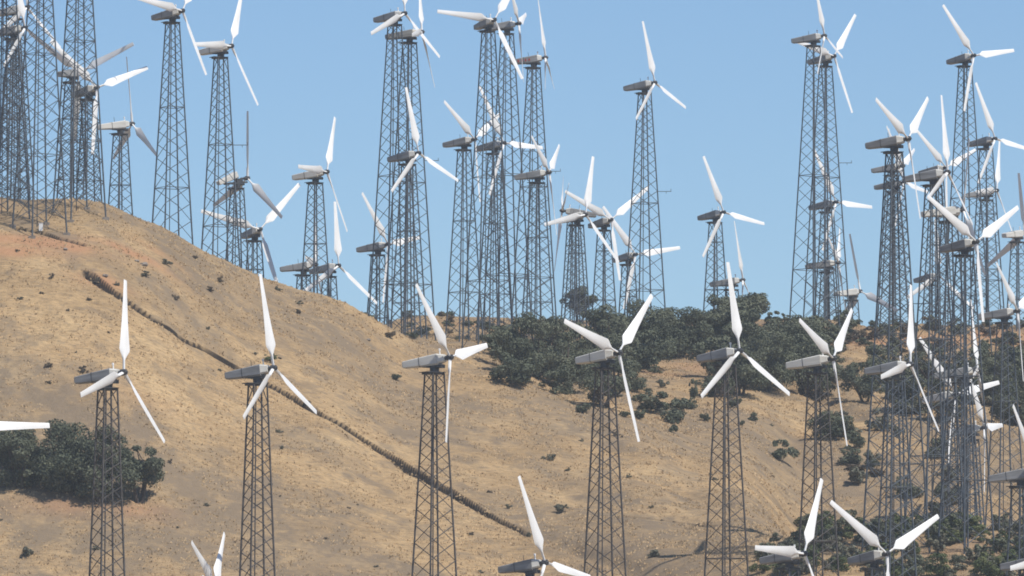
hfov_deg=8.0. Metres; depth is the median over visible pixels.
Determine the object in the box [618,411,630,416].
bush
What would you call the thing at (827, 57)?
wind turbine
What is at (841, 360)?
oak scrub
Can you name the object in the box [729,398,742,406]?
bush
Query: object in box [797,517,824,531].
rabbitbrush
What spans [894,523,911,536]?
rabbitbrush
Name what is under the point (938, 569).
rabbitbrush
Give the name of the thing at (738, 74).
sky
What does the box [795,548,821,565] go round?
rabbitbrush
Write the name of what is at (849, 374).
oak tree
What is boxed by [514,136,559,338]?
wind turbine
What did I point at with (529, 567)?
wind turbine
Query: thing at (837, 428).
oak tree
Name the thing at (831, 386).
oak tree
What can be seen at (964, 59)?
wind turbine
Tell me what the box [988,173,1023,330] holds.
wind turbine
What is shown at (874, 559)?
wind turbine
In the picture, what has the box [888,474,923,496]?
oak tree
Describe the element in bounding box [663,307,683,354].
oak tree
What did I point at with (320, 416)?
ditch brush
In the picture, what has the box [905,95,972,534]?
wind turbine
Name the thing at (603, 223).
wind turbine
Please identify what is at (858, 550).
rabbitbrush
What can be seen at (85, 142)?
wind turbine
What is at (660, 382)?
bush
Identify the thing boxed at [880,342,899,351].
scrub bush
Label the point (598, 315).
oak tree
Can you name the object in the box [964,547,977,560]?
rabbitbrush
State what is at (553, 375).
oak scrub
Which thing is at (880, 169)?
wind turbine
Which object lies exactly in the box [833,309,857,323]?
scrub bush
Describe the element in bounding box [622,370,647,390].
oak scrub
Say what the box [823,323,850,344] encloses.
oak scrub
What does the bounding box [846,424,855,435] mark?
slope bush
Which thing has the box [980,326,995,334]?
scrub bush
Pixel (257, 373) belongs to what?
wind turbine
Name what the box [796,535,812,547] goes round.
rabbitbrush
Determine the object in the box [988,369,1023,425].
oak tree
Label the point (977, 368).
wind turbine
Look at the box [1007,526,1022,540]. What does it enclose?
rabbitbrush
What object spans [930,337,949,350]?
scrub bush
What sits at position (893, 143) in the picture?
wind turbine
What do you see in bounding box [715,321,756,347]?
oak scrub
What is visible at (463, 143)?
wind turbine
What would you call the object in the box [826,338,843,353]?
oak scrub
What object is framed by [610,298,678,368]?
oak tree
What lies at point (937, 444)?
slope bush
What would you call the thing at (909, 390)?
oak tree
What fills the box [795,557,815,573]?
rabbitbrush
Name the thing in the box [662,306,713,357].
oak tree
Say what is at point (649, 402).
shrub
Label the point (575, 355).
oak scrub
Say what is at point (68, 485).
oak scrub
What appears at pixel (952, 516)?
rabbitbrush
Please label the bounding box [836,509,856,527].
rabbitbrush
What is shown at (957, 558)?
rabbitbrush
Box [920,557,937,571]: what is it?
rabbitbrush
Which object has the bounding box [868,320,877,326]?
scrub bush
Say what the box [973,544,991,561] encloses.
rabbitbrush
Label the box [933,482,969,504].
oak tree
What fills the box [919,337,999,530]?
wind turbine
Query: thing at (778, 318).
scrub bush
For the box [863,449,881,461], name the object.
slope bush
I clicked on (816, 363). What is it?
wind turbine
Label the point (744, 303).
oak scrub
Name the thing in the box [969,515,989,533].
rabbitbrush
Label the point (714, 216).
wind turbine
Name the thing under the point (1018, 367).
oak scrub
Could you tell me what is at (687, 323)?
oak scrub
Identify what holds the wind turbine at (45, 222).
on the ground at (60, 398)
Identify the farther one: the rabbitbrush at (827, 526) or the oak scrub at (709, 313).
the oak scrub at (709, 313)
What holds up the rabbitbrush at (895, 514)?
on the ground at (60, 398)
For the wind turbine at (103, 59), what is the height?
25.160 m
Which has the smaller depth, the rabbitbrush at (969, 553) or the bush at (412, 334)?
the rabbitbrush at (969, 553)
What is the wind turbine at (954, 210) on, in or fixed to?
on the ground at (60, 398)
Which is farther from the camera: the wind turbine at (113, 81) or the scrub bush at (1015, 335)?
the scrub bush at (1015, 335)
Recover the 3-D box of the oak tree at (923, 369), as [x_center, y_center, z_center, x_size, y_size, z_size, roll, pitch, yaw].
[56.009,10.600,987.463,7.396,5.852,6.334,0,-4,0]
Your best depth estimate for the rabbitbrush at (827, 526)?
866.60 m
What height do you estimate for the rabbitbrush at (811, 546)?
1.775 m
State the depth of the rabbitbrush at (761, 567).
764.44 m
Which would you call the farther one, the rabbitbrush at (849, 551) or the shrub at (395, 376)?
the shrub at (395, 376)
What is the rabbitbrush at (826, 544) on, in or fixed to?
on the ground at (60, 398)
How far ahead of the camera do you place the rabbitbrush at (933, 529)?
776.94 m
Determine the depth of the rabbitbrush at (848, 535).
784.14 m
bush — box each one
[384,331,395,336]
[405,332,418,337]
[416,325,430,333]
[441,320,455,326]
[444,314,454,322]
[461,320,476,325]
[479,322,493,328]
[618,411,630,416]
[634,409,646,418]
[648,366,662,373]
[655,379,669,386]
[687,397,697,407]
[699,413,710,420]
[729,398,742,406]
[747,412,757,420]
[764,311,784,322]
[814,315,830,323]
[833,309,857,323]
[834,409,848,418]
[836,320,853,333]
[837,445,863,463]
[843,426,862,434]
[844,334,852,342]
[844,432,865,446]
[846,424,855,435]
[848,466,869,482]
[849,318,862,328]
[851,330,867,340]
[854,337,873,344]
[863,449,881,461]
[863,458,880,466]
[864,407,890,429]
[865,326,883,338]
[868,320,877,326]
[874,324,887,334]
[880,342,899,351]
[882,323,899,332]
[886,334,902,345]
[891,318,903,325]
[894,426,905,435]
[902,324,915,334]
[903,401,926,413]
[914,341,931,350]
[920,502,948,519]
[922,316,941,328]
[924,437,946,456]
[926,315,940,328]
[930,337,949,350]
[946,318,969,334]
[946,470,956,481]
[975,323,984,328]
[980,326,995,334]
[980,392,995,404]
[981,319,992,325]
[991,331,1021,342]
[1016,340,1023,347]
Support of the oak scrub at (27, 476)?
on the ground at (60, 398)
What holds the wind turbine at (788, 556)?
on the ground at (60, 398)
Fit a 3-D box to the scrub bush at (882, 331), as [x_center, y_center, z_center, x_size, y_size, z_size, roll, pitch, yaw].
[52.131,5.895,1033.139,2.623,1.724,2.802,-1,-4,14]
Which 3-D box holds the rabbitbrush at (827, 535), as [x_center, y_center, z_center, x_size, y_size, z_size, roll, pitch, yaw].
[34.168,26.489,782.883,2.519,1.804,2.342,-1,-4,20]
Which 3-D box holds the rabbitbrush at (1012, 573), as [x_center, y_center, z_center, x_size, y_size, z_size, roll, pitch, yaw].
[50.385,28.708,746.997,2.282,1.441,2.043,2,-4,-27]
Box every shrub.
[22,546,33,555]
[44,362,52,366]
[78,366,88,371]
[92,277,99,282]
[141,271,150,275]
[162,258,172,264]
[264,353,277,360]
[391,374,400,378]
[541,454,555,459]
[553,504,568,511]
[575,403,590,412]
[632,390,670,409]
[647,549,659,555]
[660,398,690,420]
[668,419,678,431]
[688,378,697,398]
[771,439,799,459]
[845,464,865,469]
[868,467,884,473]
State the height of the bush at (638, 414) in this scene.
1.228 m
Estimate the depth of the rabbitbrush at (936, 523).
781.05 m
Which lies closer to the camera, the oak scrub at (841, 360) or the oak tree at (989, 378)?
the oak tree at (989, 378)
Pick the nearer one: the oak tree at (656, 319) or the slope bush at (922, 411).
the slope bush at (922, 411)
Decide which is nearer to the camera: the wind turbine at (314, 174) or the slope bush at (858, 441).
the slope bush at (858, 441)
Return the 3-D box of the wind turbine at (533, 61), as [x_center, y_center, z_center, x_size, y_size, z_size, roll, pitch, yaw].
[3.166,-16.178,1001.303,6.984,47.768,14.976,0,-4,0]
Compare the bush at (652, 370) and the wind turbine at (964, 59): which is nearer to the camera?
the bush at (652, 370)
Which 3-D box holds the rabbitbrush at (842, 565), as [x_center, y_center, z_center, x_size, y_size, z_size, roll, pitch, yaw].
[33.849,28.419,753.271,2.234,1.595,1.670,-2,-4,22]
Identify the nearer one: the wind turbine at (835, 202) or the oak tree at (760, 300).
the oak tree at (760, 300)
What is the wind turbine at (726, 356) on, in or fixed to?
on the ground at (60, 398)
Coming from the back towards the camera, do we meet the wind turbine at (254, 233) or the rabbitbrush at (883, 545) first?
the wind turbine at (254, 233)
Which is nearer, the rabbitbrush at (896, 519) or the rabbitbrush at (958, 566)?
the rabbitbrush at (958, 566)
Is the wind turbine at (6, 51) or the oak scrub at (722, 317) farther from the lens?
the oak scrub at (722, 317)
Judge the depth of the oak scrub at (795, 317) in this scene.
996.79 m
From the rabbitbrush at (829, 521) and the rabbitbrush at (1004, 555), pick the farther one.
the rabbitbrush at (829, 521)
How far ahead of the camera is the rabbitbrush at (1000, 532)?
774.21 m
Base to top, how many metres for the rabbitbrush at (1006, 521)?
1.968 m
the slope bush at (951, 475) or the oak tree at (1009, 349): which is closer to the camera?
the slope bush at (951, 475)
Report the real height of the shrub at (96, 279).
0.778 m
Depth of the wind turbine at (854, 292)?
1073.63 m
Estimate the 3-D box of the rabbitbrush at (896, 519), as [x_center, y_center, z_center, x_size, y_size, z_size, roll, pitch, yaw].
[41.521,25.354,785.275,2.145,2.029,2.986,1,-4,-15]
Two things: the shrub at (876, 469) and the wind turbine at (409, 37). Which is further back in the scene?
the wind turbine at (409, 37)
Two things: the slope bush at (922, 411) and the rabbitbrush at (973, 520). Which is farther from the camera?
the slope bush at (922, 411)
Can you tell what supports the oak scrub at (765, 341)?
on the ground at (60, 398)
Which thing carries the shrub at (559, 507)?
on the ground at (60, 398)
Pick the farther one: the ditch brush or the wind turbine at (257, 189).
the wind turbine at (257, 189)
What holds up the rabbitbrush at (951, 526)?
on the ground at (60, 398)
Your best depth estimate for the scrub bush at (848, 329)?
1028.33 m
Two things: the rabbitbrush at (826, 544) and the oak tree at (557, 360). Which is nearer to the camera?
the rabbitbrush at (826, 544)
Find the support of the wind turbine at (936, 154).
on the ground at (60, 398)
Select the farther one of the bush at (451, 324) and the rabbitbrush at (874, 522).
the bush at (451, 324)
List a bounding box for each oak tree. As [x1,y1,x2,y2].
[0,429,58,488]
[0,430,14,461]
[25,418,108,493]
[62,424,142,504]
[113,445,164,503]
[493,311,554,377]
[531,315,578,368]
[543,330,592,392]
[559,285,597,322]
[576,358,632,407]
[585,303,630,348]
[597,337,641,375]
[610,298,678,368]
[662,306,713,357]
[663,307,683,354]
[698,294,729,324]
[701,365,735,397]
[707,348,769,395]
[716,292,770,321]
[746,328,801,391]
[760,320,808,351]
[771,318,833,395]
[796,363,843,398]
[807,409,854,439]
[839,360,885,402]
[863,344,899,381]
[884,366,930,410]
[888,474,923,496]
[902,345,952,381]
[913,375,970,419]
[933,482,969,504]
[951,342,999,378]
[967,357,1019,405]
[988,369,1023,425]
[992,344,1023,372]
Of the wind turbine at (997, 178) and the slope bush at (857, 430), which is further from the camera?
the wind turbine at (997, 178)
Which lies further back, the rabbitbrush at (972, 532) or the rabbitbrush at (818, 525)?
the rabbitbrush at (818, 525)
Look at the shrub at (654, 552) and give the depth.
794.65 m
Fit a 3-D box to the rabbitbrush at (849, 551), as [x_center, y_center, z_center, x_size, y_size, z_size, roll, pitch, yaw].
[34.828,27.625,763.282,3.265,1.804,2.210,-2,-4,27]
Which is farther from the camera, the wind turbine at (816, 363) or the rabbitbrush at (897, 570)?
the rabbitbrush at (897, 570)
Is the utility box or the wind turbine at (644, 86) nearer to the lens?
the utility box
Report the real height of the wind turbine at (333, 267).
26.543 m
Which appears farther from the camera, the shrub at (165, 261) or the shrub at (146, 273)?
the shrub at (165, 261)
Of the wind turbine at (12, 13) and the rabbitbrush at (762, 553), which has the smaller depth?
the rabbitbrush at (762, 553)
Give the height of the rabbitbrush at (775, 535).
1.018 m
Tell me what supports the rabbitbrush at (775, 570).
on the ground at (60, 398)
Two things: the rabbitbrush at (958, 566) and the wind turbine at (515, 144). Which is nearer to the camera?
the rabbitbrush at (958, 566)
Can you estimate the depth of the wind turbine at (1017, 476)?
703.17 m
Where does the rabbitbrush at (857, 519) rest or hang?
on the ground at (60, 398)
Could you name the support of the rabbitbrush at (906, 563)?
on the ground at (60, 398)
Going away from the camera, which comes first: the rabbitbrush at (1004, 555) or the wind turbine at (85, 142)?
the rabbitbrush at (1004, 555)
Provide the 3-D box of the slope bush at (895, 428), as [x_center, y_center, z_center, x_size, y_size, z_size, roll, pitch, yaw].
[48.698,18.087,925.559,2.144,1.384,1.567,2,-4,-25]
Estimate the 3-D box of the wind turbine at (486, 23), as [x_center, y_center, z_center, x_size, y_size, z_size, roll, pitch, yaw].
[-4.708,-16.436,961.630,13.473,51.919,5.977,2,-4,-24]
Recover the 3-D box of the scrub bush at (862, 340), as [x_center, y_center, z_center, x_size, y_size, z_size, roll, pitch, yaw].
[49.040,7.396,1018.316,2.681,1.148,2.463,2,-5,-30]
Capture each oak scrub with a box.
[0,455,39,486]
[49,471,79,492]
[479,324,514,343]
[482,333,511,361]
[488,352,534,382]
[508,362,535,384]
[521,348,553,378]
[537,368,573,394]
[569,348,597,369]
[570,321,596,351]
[585,331,625,354]
[592,312,626,332]
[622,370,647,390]
[626,329,661,369]
[638,330,663,362]
[679,316,713,340]
[685,335,729,370]
[697,311,719,334]
[708,331,721,338]
[709,311,731,336]
[710,342,765,364]
[714,300,754,331]
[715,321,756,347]
[725,302,763,335]
[726,322,755,341]
[755,337,771,348]
[757,318,783,335]
[787,314,832,345]
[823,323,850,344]
[824,347,845,364]
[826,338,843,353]
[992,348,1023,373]
[1004,358,1023,386]
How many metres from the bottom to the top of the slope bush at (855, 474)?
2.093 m
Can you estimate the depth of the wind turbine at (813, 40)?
1029.40 m
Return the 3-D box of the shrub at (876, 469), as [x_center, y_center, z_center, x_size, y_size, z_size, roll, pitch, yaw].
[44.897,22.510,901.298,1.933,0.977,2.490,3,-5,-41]
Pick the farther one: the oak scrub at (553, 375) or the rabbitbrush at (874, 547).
the oak scrub at (553, 375)
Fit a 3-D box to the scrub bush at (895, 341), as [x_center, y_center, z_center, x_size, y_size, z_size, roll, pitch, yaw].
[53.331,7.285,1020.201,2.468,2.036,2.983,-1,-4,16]
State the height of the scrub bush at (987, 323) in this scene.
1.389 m
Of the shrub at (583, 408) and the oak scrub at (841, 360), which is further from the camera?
the oak scrub at (841, 360)
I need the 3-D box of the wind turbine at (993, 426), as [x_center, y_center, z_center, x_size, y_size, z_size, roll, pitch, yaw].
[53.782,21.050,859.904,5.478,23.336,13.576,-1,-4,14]
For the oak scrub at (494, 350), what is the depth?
907.94 m
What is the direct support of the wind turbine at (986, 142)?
on the ground at (60, 398)
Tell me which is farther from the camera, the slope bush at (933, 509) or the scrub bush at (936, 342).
the scrub bush at (936, 342)
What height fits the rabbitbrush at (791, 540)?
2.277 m
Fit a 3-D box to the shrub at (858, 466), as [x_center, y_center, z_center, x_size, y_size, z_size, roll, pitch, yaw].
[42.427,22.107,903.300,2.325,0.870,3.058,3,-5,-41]
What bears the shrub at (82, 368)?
on the ground at (60, 398)
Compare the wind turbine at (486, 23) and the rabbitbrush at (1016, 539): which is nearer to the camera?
the rabbitbrush at (1016, 539)
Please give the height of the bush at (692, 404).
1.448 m
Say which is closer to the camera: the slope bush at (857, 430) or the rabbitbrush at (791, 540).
the rabbitbrush at (791, 540)
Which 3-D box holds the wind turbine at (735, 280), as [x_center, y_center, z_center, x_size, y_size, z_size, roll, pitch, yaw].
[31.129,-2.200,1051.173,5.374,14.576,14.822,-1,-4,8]
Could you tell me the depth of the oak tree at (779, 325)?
986.04 m
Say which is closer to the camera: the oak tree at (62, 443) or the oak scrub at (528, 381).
the oak tree at (62, 443)
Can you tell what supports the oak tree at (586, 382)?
on the ground at (60, 398)
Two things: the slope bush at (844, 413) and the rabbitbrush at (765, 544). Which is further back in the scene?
the slope bush at (844, 413)
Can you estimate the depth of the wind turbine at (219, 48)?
918.06 m
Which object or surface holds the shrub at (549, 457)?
on the ground at (60, 398)
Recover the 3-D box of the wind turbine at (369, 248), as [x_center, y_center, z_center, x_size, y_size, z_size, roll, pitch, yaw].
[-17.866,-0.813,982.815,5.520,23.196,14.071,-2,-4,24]
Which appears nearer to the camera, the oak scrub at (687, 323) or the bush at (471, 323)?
the oak scrub at (687, 323)
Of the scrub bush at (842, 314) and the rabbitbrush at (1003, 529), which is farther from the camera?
the scrub bush at (842, 314)
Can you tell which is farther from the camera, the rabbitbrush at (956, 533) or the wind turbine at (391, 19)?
the wind turbine at (391, 19)
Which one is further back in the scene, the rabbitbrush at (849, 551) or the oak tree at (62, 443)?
the oak tree at (62, 443)
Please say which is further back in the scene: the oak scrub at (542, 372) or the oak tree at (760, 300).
the oak tree at (760, 300)
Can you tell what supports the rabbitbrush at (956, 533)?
on the ground at (60, 398)
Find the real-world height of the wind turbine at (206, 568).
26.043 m
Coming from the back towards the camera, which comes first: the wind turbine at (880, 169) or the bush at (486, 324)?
the wind turbine at (880, 169)
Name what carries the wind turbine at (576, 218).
on the ground at (60, 398)
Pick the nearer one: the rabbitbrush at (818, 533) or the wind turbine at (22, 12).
the rabbitbrush at (818, 533)
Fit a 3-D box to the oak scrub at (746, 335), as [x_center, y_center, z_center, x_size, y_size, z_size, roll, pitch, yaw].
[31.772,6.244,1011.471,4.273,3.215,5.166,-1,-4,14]
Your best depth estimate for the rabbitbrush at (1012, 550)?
759.19 m
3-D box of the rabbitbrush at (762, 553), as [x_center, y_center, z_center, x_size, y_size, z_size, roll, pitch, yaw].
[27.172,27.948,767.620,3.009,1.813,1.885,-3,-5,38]
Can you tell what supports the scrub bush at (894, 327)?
on the ground at (60, 398)
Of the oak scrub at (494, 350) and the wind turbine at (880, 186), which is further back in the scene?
the wind turbine at (880, 186)
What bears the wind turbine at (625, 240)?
on the ground at (60, 398)
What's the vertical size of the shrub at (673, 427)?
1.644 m
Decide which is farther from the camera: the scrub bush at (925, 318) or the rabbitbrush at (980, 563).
the scrub bush at (925, 318)
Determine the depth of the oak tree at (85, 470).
806.09 m
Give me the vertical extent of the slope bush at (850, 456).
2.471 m
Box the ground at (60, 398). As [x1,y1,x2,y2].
[0,198,1023,575]
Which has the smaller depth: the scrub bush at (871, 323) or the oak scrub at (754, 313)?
the oak scrub at (754, 313)
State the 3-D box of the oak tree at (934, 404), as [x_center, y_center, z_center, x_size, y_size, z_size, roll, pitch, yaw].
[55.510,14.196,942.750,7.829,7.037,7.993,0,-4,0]
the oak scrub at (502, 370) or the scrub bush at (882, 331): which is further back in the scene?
the scrub bush at (882, 331)
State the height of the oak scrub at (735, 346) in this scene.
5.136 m
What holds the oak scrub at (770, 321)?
on the ground at (60, 398)
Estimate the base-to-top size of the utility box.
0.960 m
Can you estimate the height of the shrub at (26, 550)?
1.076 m
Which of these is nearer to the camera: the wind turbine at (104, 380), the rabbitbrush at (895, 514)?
the wind turbine at (104, 380)
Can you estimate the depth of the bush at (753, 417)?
917.25 m
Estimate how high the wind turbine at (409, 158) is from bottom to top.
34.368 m
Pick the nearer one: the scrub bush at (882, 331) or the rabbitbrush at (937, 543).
the rabbitbrush at (937, 543)
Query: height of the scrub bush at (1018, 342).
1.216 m
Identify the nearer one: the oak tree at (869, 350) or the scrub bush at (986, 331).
the oak tree at (869, 350)
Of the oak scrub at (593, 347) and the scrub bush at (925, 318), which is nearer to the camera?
the oak scrub at (593, 347)
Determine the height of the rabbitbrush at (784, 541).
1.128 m
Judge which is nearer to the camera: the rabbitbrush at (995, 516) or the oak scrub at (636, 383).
the rabbitbrush at (995, 516)
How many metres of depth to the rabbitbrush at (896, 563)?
747.38 m
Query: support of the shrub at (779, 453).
on the ground at (60, 398)
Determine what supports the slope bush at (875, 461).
on the ground at (60, 398)
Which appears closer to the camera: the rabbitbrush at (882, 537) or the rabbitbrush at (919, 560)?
the rabbitbrush at (919, 560)
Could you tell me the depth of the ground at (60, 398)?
847.98 m
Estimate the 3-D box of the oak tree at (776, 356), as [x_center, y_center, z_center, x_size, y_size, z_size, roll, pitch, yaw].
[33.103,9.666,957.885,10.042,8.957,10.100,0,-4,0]
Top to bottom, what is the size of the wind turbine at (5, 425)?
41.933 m
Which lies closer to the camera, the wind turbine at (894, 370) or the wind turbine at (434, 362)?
the wind turbine at (434, 362)
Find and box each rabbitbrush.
[749,558,771,571]
[753,542,775,556]
[757,551,772,556]
[769,532,779,541]
[772,563,784,573]
[777,537,792,544]
[780,538,803,547]
[790,529,803,539]
[793,513,808,526]
[795,528,824,542]
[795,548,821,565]
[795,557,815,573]
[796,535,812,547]
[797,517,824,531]
[802,512,825,527]
[809,544,823,556]
[815,514,832,533]
[818,539,833,549]
[823,510,834,524]
[823,528,843,541]
[823,560,831,569]
[826,535,845,552]
[827,554,847,564]
[830,544,855,557]
[831,556,851,571]
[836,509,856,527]
[842,526,853,538]
[848,517,866,529]
[852,525,871,541]
[855,545,875,554]
[858,545,885,560]
[867,518,891,535]
[875,532,894,547]
[880,542,897,555]
[883,559,910,575]
[884,511,899,524]
[891,515,909,532]
[891,556,905,570]
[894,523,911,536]
[894,542,916,560]
[903,554,924,566]
[904,554,924,575]
[910,514,922,520]
[912,541,920,554]
[914,519,929,532]
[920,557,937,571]
[925,533,948,551]
[925,552,950,575]
[929,525,947,544]
[931,520,946,536]
[942,511,966,528]
[942,516,955,530]
[943,568,956,575]
[944,529,962,541]
[949,554,965,564]
[952,559,968,569]
[954,514,981,536]
[955,526,977,536]
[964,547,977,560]
[968,551,991,573]
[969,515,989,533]
[973,533,986,541]
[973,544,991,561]
[976,551,992,560]
[981,556,1003,575]
[985,531,1007,544]
[986,534,1011,552]
[989,557,1005,565]
[990,514,1008,529]
[998,553,1017,561]
[999,525,1014,532]
[999,570,1017,575]
[1001,512,1018,523]
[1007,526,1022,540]
[1009,535,1022,549]
[1009,540,1022,555]
[1013,521,1022,532]
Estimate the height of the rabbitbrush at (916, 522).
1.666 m
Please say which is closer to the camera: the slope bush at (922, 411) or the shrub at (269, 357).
the shrub at (269, 357)
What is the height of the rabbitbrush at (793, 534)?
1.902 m
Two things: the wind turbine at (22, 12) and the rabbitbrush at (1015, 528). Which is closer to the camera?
the rabbitbrush at (1015, 528)
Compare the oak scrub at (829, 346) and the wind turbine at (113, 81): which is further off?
the oak scrub at (829, 346)
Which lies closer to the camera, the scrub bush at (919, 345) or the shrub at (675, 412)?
the shrub at (675, 412)
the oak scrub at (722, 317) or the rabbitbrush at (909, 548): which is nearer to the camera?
the rabbitbrush at (909, 548)
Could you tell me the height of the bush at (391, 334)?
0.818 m
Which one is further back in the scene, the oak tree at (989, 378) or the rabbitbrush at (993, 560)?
the oak tree at (989, 378)
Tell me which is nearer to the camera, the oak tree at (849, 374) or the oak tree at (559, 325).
the oak tree at (559, 325)
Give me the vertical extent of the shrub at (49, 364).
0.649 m
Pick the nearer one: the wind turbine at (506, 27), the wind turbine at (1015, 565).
the wind turbine at (1015, 565)
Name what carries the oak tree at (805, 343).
on the ground at (60, 398)
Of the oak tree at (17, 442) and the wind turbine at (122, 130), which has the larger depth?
the wind turbine at (122, 130)
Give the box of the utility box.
[39,223,42,230]
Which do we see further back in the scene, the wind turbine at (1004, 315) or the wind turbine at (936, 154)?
the wind turbine at (936, 154)
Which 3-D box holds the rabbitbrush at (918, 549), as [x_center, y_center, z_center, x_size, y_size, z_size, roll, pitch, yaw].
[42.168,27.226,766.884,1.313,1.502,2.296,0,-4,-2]
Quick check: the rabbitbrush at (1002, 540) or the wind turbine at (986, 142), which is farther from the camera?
the wind turbine at (986, 142)
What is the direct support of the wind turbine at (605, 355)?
on the ground at (60, 398)
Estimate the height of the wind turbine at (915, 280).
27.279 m
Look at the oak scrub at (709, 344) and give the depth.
969.06 m
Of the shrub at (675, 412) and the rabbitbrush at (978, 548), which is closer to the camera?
the rabbitbrush at (978, 548)
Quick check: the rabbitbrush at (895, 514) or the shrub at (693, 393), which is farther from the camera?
the shrub at (693, 393)
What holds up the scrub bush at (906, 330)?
on the ground at (60, 398)
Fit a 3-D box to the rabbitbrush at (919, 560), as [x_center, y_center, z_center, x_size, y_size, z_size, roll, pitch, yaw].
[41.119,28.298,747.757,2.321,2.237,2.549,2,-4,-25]
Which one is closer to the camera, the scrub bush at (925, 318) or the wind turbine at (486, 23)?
the wind turbine at (486, 23)
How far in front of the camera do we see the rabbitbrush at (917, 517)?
871.93 m
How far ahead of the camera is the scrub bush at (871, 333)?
1026.50 m
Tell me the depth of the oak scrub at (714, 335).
1011.78 m
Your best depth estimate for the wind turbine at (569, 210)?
1021.59 m
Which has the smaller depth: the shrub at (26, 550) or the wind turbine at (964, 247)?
the wind turbine at (964, 247)
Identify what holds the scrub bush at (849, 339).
on the ground at (60, 398)
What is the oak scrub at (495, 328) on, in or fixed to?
on the ground at (60, 398)
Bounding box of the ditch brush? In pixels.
[86,278,517,531]
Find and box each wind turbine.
[0,0,29,218]
[0,0,30,199]
[0,0,60,199]
[0,421,49,430]
[9,0,69,238]
[29,32,133,199]
[49,0,108,221]
[50,40,147,201]
[74,280,164,575]
[96,57,155,214]
[139,0,206,244]
[191,532,224,575]
[193,0,258,267]
[201,183,300,281]
[215,111,282,270]
[224,274,316,575]
[280,220,320,292]
[292,117,347,296]
[304,202,376,304]
[356,192,419,326]
[368,0,439,337]
[384,0,438,339]
[387,87,457,338]
[402,284,487,575]
[437,0,522,352]
[442,100,498,342]
[475,86,542,340]
[481,0,534,340]
[498,476,590,575]
[511,0,560,336]
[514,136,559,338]
[544,156,618,343]
[554,184,595,330]
[564,294,652,575]
[565,187,647,326]
[602,206,679,315]
[623,21,685,313]
[696,262,789,575]
[697,156,763,314]
[709,221,749,296]
[755,478,822,575]
[785,308,852,575]
[789,0,842,327]
[797,14,855,318]
[805,227,844,318]
[808,150,871,319]
[830,500,938,575]
[833,234,896,318]
[861,97,930,553]
[864,284,938,575]
[871,127,914,325]
[874,130,928,322]
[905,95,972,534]
[908,219,973,320]
[917,130,975,323]
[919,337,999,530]
[921,139,985,523]
[927,194,1018,554]
[934,301,988,523]
[941,5,1013,355]
[946,379,1002,523]
[966,141,1011,321]
[967,82,1023,325]
[978,262,1023,532]
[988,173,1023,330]
[988,404,1023,575]
[1000,558,1023,575]
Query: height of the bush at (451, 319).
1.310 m
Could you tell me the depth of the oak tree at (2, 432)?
815.05 m
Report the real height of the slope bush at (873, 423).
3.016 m
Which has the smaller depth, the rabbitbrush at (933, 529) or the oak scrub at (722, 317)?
the rabbitbrush at (933, 529)
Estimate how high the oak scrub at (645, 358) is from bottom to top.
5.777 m
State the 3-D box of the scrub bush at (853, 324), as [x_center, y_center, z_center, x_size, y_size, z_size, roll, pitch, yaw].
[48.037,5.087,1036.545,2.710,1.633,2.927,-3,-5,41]
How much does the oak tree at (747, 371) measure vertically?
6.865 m
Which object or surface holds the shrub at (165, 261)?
on the ground at (60, 398)
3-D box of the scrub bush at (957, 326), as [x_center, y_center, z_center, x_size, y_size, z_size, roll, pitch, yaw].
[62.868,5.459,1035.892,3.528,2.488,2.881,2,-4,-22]
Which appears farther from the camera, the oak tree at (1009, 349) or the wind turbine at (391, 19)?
the oak tree at (1009, 349)
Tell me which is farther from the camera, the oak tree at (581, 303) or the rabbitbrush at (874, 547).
the oak tree at (581, 303)
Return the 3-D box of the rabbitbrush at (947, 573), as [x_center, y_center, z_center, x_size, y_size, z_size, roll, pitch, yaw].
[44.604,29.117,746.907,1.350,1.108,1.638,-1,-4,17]
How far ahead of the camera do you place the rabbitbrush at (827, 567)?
757.07 m
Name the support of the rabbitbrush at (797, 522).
on the ground at (60, 398)
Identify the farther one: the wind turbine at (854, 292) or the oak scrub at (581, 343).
the wind turbine at (854, 292)
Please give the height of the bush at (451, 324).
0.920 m
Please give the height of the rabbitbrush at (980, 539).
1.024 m
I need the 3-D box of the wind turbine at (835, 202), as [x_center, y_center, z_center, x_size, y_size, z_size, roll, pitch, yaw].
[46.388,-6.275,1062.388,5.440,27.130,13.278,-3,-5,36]
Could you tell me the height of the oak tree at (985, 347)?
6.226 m
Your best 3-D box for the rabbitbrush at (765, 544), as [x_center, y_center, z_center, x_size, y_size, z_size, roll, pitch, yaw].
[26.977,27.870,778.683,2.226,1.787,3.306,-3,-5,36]
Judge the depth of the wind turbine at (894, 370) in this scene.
728.11 m
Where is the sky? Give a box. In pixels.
[0,0,1023,326]
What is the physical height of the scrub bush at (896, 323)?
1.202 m
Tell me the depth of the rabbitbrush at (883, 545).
761.98 m
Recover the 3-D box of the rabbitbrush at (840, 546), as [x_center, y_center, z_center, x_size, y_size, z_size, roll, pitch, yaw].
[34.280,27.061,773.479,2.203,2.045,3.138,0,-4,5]
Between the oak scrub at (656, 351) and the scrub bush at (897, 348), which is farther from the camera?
the scrub bush at (897, 348)
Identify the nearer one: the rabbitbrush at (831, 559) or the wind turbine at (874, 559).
the wind turbine at (874, 559)
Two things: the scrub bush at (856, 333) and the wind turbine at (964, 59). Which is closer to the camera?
the wind turbine at (964, 59)
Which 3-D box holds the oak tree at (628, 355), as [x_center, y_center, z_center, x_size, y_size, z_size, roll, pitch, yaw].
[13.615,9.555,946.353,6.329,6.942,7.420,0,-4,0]
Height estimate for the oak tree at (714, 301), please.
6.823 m

